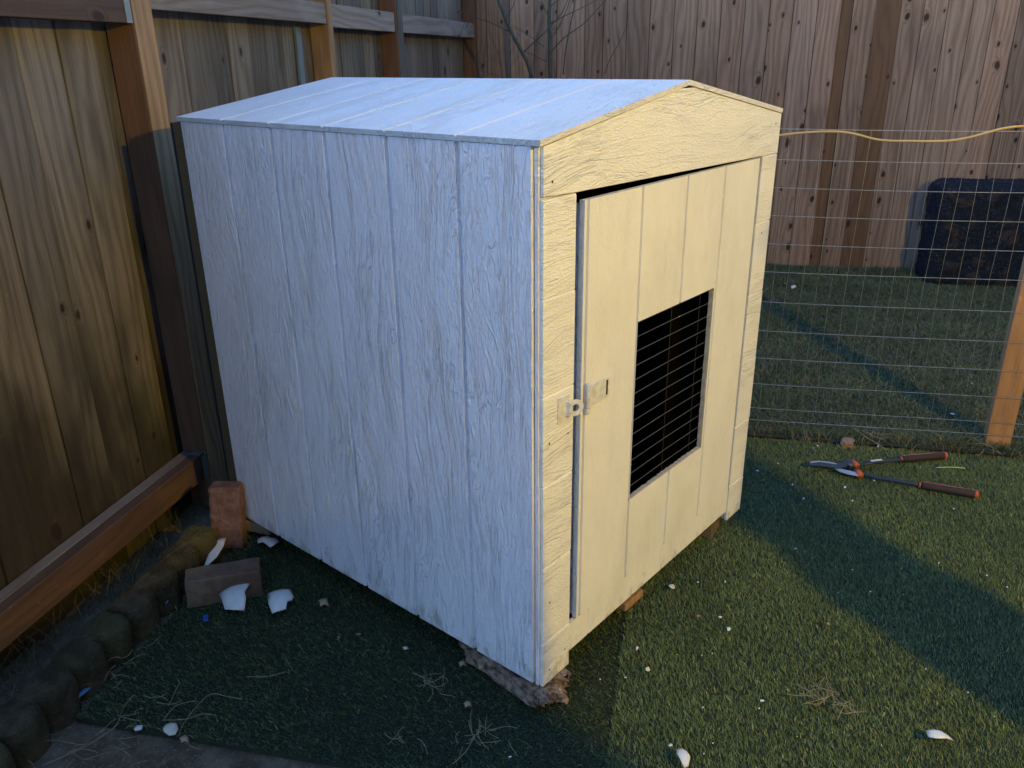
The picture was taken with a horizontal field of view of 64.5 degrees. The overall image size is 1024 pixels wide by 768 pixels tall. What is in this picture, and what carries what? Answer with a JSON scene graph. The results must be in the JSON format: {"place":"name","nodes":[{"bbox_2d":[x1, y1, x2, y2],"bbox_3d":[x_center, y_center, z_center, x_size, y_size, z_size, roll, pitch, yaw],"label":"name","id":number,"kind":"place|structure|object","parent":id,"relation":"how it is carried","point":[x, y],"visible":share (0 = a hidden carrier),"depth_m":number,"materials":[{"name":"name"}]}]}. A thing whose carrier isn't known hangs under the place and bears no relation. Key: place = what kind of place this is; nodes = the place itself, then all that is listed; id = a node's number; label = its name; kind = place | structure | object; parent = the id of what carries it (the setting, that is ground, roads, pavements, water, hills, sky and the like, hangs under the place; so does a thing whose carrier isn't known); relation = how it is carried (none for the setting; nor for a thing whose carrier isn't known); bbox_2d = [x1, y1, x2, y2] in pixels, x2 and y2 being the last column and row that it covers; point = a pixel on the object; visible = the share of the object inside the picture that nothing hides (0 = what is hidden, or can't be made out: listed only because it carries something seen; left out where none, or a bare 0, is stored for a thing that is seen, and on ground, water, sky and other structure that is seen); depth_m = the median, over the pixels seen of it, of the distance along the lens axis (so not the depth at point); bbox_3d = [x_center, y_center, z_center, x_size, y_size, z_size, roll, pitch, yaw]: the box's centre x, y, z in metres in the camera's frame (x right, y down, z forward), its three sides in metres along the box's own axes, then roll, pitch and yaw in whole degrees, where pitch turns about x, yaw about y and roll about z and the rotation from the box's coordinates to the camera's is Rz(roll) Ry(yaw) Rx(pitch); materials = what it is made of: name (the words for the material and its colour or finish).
{"place":"outdoors","nodes":[
{"label":"outdoors","id":0,"kind":"place"},
{"bbox_2d":[0,502,210,704],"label":"dry grass","id":1,"kind":"structure","parent":0,"point":[108,589],"depth_m":2.21,"materials":[{"name":"beige plant"}]},
{"bbox_2d":[0,435,1023,767],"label":"ground","id":2,"kind":"structure","parent":0,"point":[150,751],"depth_m":1.88,"materials":[{"name":"soil"}]},
{"bbox_2d":[0,742,15,767],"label":"edging stone","id":3,"kind":"object","parent":2,"relation":"on","point":[6,759],"visible":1,"depth_m":1.72,"materials":[{"name":"stone"}]},
{"bbox_2d":[0,611,135,767],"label":"edging stone","id":4,"kind":"object","parent":2,"relation":"on","point":[40,707],"visible":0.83,"depth_m":1.91,"materials":[{"name":"stone"}]},
{"bbox_2d":[43,716,120,765],"bbox_3d":[-0.969,0.815,1.842,0.026,0.003,0.180,15,27,35],"label":"dry straw","id":5,"kind":"object","parent":2,"relation":"on","point":[85,745],"visible":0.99,"depth_m":1.83,"materials":[{"name":"beige plant"}]},
{"bbox_2d":[28,719,147,767],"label":"straw clump","id":6,"kind":"object","parent":2,"relation":"on","point":[92,750],"visible":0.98,"depth_m":1.83,"materials":[{"name":"beige plant"}]},
{"bbox_2d":[134,725,142,730],"bbox_3d":[-0.861,0.791,1.865,0.019,0.005,0.017,-6,22,-12],"label":"shard","id":7,"kind":"object","parent":2,"relation":"on","point":[137,727],"visible":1,"depth_m":1.86,"materials":[{"name":"white plastic"}]},
{"bbox_2d":[106,525,220,643],"bbox_3d":[-0.995,0.570,2.355,0.114,0.136,0.426,4,23,11],"label":"edging stone","id":8,"kind":"object","parent":2,"relation":"on","point":[148,593],"visible":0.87,"depth_m":2.28,"materials":[{"name":"stone"}]},
{"bbox_2d":[179,735,189,743],"bbox_3d":[-0.733,0.796,1.813,0.016,0.012,0.029,-17,27,-35],"label":"dry leaf","id":9,"kind":"object","parent":2,"relation":"on","point":[184,738],"visible":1,"depth_m":1.81,"materials":[{"name":"plant"}]},
{"bbox_2d":[0,0,477,671],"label":"wooden fence","id":10,"kind":"object","parent":2,"relation":"on","point":[110,444],"visible":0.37,"depth_m":2.36,"materials":[{"name":"brown wood"}]},
{"bbox_2d":[75,531,628,767],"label":"artificial turf","id":11,"kind":"structure","parent":2,"relation":"on","point":[268,558],"depth_m":2.02,"materials":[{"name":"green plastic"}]},
{"bbox_2d":[79,687,91,697],"bbox_3d":[-1.039,0.749,1.963,0.014,0.006,0.047,6,23,17],"label":"shard","id":12,"kind":"object","parent":11,"relation":"on","point":[83,691],"visible":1,"depth_m":1.96,"materials":[{"name":"blue paint"}]},
{"bbox_2d":[104,636,160,689],"bbox_3d":[-0.999,0.702,2.053,0.125,0.014,0.198,2,22,8],"label":"straw clump","id":13,"kind":"object","parent":11,"relation":"on","point":[125,663],"visible":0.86,"depth_m":2.05,"materials":[{"name":"beige plant"}]},
{"bbox_2d":[85,683,198,767],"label":"straw clump","id":14,"kind":"object","parent":11,"relation":"on","point":[141,736],"visible":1,"depth_m":1.83,"materials":[{"name":"beige plant"}]},
{"bbox_2d":[163,722,177,735],"bbox_3d":[-0.783,0.791,1.860,0.031,0.008,0.042,-13,25,-29],"label":"chip","id":15,"kind":"object","parent":11,"relation":"on","point":[170,729],"visible":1,"depth_m":1.86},
{"bbox_2d":[162,713,215,720],"bbox_3d":[-0.749,0.774,1.883,0.120,0.002,0.012,-4,22,-9],"label":"dry straw","id":16,"kind":"object","parent":11,"relation":"on","point":[191,717],"visible":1,"depth_m":1.88,"materials":[{"name":"beige plant"}]},
{"bbox_2d":[203,614,207,621],"bbox_3d":[-0.838,0.639,2.218,0.014,0.004,0.034,-8,23,-18],"label":"chip","id":17,"kind":"object","parent":11,"relation":"on","point":[205,617],"visible":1,"depth_m":2.21,"materials":[{"name":"blue plastic"}]},
{"bbox_2d":[179,693,242,734],"bbox_3d":[-0.721,0.766,1.902,0.077,0.002,0.155,17,28,37],"label":"dry straw","id":18,"kind":"object","parent":11,"relation":"on","point":[200,702],"visible":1,"depth_m":1.93,"materials":[{"name":"beige plant"}]},
{"bbox_2d":[205,537,225,564],"bbox_3d":[-0.905,0.517,2.480,0.034,0.032,0.131,2,22,6],"label":"shard","id":19,"kind":"object","parent":11,"relation":"on","point":[213,554],"visible":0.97,"depth_m":2.47,"materials":[{"name":"white ceramic"}]},
{"bbox_2d":[184,557,262,608],"bbox_3d":[-0.828,0.571,2.335,0.208,0.093,0.079,-7,23,-17],"label":"brick","id":20,"kind":"object","parent":11,"relation":"on","point":[205,585],"visible":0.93,"depth_m":2.30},
{"bbox_2d":[208,481,246,547],"bbox_3d":[-0.895,0.411,2.555,0.098,0.208,0.065,1,16,-4],"label":"brick","id":21,"kind":"object","parent":11,"relation":"on","point":[227,513],"visible":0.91,"depth_m":2.53,"materials":[{"name":"red brick"}]},
{"bbox_2d":[219,584,249,610],"bbox_3d":[-0.788,0.594,2.292,0.083,0.031,0.118,-3,22,-4],"label":"shard","id":22,"kind":"object","parent":11,"relation":"on","point":[233,597],"visible":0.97,"depth_m":2.27,"materials":[{"name":"white ceramic"}]},
{"bbox_2d":[246,517,272,534],"bbox_3d":[-0.816,0.446,2.635,0.120,0.037,0.080,7,23,19],"label":"support block","id":23,"kind":"object","parent":11,"relation":"on","point":[252,526],"depth_m":2.60,"materials":[{"name":"brown wood"}]},
{"bbox_2d":[246,672,284,676],"bbox_3d":[-0.608,0.719,2.000,0.094,0.002,0.010,-4,22,-8],"label":"dry straw","id":24,"kind":"object","parent":11,"relation":"on","point":[264,676],"visible":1,"depth_m":2.00,"materials":[{"name":"beige plant"}]},
{"bbox_2d":[257,536,278,547],"bbox_3d":[-0.772,0.494,2.558,0.074,0.008,0.046,10,24,25],"label":"shard","id":25,"kind":"object","parent":11,"relation":"on","point":[270,542],"visible":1,"depth_m":2.55,"materials":[{"name":"white ceramic"}]},
{"bbox_2d":[267,589,293,613],"bbox_3d":[-0.646,0.602,2.268,0.070,0.025,0.084,-8,23,-17],"label":"shard","id":26,"kind":"object","parent":11,"relation":"on","point":[279,599],"visible":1,"depth_m":2.26,"materials":[{"name":"white ceramic"}]},
{"bbox_2d":[318,598,328,606],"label":"dry leaf","id":27,"kind":"object","parent":11,"relation":"on","point":[322,601],"visible":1,"depth_m":2.26,"materials":[{"name":"beige plant"}]},
{"bbox_2d":[384,726,427,754],"bbox_3d":[-0.232,0.790,1.808,0.116,0.014,0.050,6,23,17],"label":"straw clump","id":28,"kind":"object","parent":11,"relation":"on","point":[401,739],"visible":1,"depth_m":1.81,"materials":[{"name":"beige plant"}]},
{"bbox_2d":[416,673,453,701],"bbox_3d":[-0.190,0.731,1.956,0.080,0.014,0.109,-7,23,-15],"label":"straw clump","id":29,"kind":"object","parent":11,"relation":"on","point":[431,686],"visible":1,"depth_m":1.97,"materials":[{"name":"beige plant"}]},
{"bbox_2d":[463,701,471,707],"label":"dry leaf","id":30,"kind":"object","parent":11,"relation":"on","point":[467,703],"visible":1,"depth_m":1.90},
{"bbox_2d":[455,711,517,756],"bbox_3d":[-0.056,0.783,1.820,0.140,0.014,0.138,-1,22,1],"label":"straw clump","id":31,"kind":"object","parent":11,"relation":"on","point":[478,732],"visible":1,"depth_m":1.82,"materials":[{"name":"beige plant"}]},
{"bbox_2d":[458,641,571,706],"bbox_3d":[0.009,0.704,2.014,0.326,0.064,0.128,19,29,40],"label":"stone chunk","id":32,"kind":"object","parent":11,"relation":"on","point":[531,694],"visible":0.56,"depth_m":1.94,"materials":[{"name":"stone"}]},
{"bbox_2d":[618,588,642,610],"bbox_3d":[0.289,0.589,2.228,0.110,0.099,0.090,17,28,37],"label":"support block","id":33,"kind":"object","parent":11,"relation":"on","point":[630,601],"depth_m":2.18,"materials":[{"name":"brown wood"}]},
{"bbox_2d":[601,437,1023,767],"bbox_3d":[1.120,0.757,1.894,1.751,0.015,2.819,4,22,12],"label":"artificial turf","id":34,"kind":"structure","parent":2,"relation":"on","point":[865,525],"depth_m":2.22,"materials":[{"name":"green plastic"}]},
{"bbox_2d":[677,748,689,767],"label":"shard","id":35,"kind":"object","parent":34,"relation":"on","point":[683,755],"visible":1,"depth_m":1.74,"materials":[{"name":"white ceramic"}]},
{"bbox_2d":[699,517,719,539],"bbox_3d":[0.619,0.446,2.618,0.080,0.065,0.090,11,25,27],"label":"support block","id":36,"kind":"object","parent":34,"relation":"on","point":[709,531],"depth_m":2.58,"materials":[{"name":"brown wood"}]},
{"bbox_2d":[170,77,782,686],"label":"shed","id":37,"kind":"structure","parent":36,"relation":"on","point":[482,357],"depth_m":1.91,"materials":[{"name":"white paint"}]},
{"bbox_2d":[569,158,759,617],"bbox_3d":[0.398,-0.018,2.045,0.040,0.996,0.798,17,28,37],"label":"door","id":38,"kind":"structure","parent":37,"relation":"in","point":[642,251],"depth_m":1.93,"materials":[{"name":"white paint"}]},
{"bbox_2d":[789,671,864,724],"bbox_3d":[0.754,0.733,1.919,0.165,0.014,0.146,17,28,37],"label":"straw clump","id":39,"kind":"object","parent":34,"relation":"on","point":[833,696],"visible":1,"depth_m":1.91,"materials":[{"name":"beige plant"}]},
{"bbox_2d":[840,437,854,448],"bbox_3d":[1.313,0.231,3.175,0.051,0.034,0.067,8,24,21],"label":"pebble","id":40,"kind":"object","parent":34,"relation":"on","point":[847,442],"visible":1,"depth_m":3.16,"materials":[{"name":"beige stone"}]},
{"bbox_2d":[809,452,978,497],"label":"loppers","id":41,"kind":"object","parent":34,"relation":"on","point":[850,464],"visible":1,"depth_m":2.95,"materials":[{"name":"metal"}]},
{"bbox_2d":[926,729,953,740],"bbox_3d":[0.947,0.777,1.794,0.054,0.012,0.028,3,22,8],"label":"shard","id":42,"kind":"object","parent":34,"relation":"on","point":[935,734],"visible":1,"depth_m":1.79,"materials":[{"name":"white ceramic"}]},
{"bbox_2d":[958,435,1010,454],"bbox_3d":[1.840,0.234,3.126,0.199,0.014,0.170,-1,22,0],"label":"straw clump","id":43,"kind":"object","parent":34,"relation":"on","point":[983,444],"visible":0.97,"depth_m":3.12,"materials":[{"name":"beige plant"}]},
{"bbox_2d":[747,262,1023,455],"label":"lawn ground","id":44,"kind":"structure","parent":0,"point":[819,438],"depth_m":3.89,"materials":[{"name":"plant"}]},
{"bbox_2d":[457,0,628,78],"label":"bare tree","id":45,"kind":"object","parent":44,"relation":"on","point":[550,36],"visible":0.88,"depth_m":5.03,"materials":[{"name":"brown plant"}]},
{"bbox_2d":[476,0,1023,269],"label":"wooden fence","id":46,"kind":"object","parent":44,"relation":"on","point":[927,69],"visible":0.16,"depth_m":5.47,"materials":[{"name":"brown wood"}]},
{"bbox_2d":[863,422,904,439],"bbox_3d":[1.464,0.191,3.219,0.170,0.014,0.120,17,28,37],"label":"straw clump","id":47,"kind":"object","parent":44,"relation":"on","point":[874,432],"visible":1,"depth_m":3.21,"materials":[{"name":"beige plant"}]},
{"bbox_2d":[747,415,1023,459],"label":"fence line weeds","id":48,"kind":"object","parent":44,"relation":"on","point":[950,449],"visible":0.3,"depth_m":3.19,"materials":[{"name":"green plant"}]},
{"bbox_2d":[749,128,1023,446],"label":"wire fence","id":49,"kind":"object","parent":44,"relation":"on","point":[1006,398],"visible":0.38,"depth_m":3.04,"materials":[{"name":"grey metal"}]},
{"bbox_2d":[779,125,1023,142],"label":"extension cord","id":50,"kind":"object","parent":49,"relation":"attached to","point":[888,140],"visible":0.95,"depth_m":2.82,"materials":[{"name":"yellow rubber"}]},
{"bbox_2d":[915,177,1023,287],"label":"rough block","id":51,"kind":"structure","parent":44,"relation":"on","point":[976,231],"depth_m":5.19,"materials":[{"name":"black plastic"}]}
]}

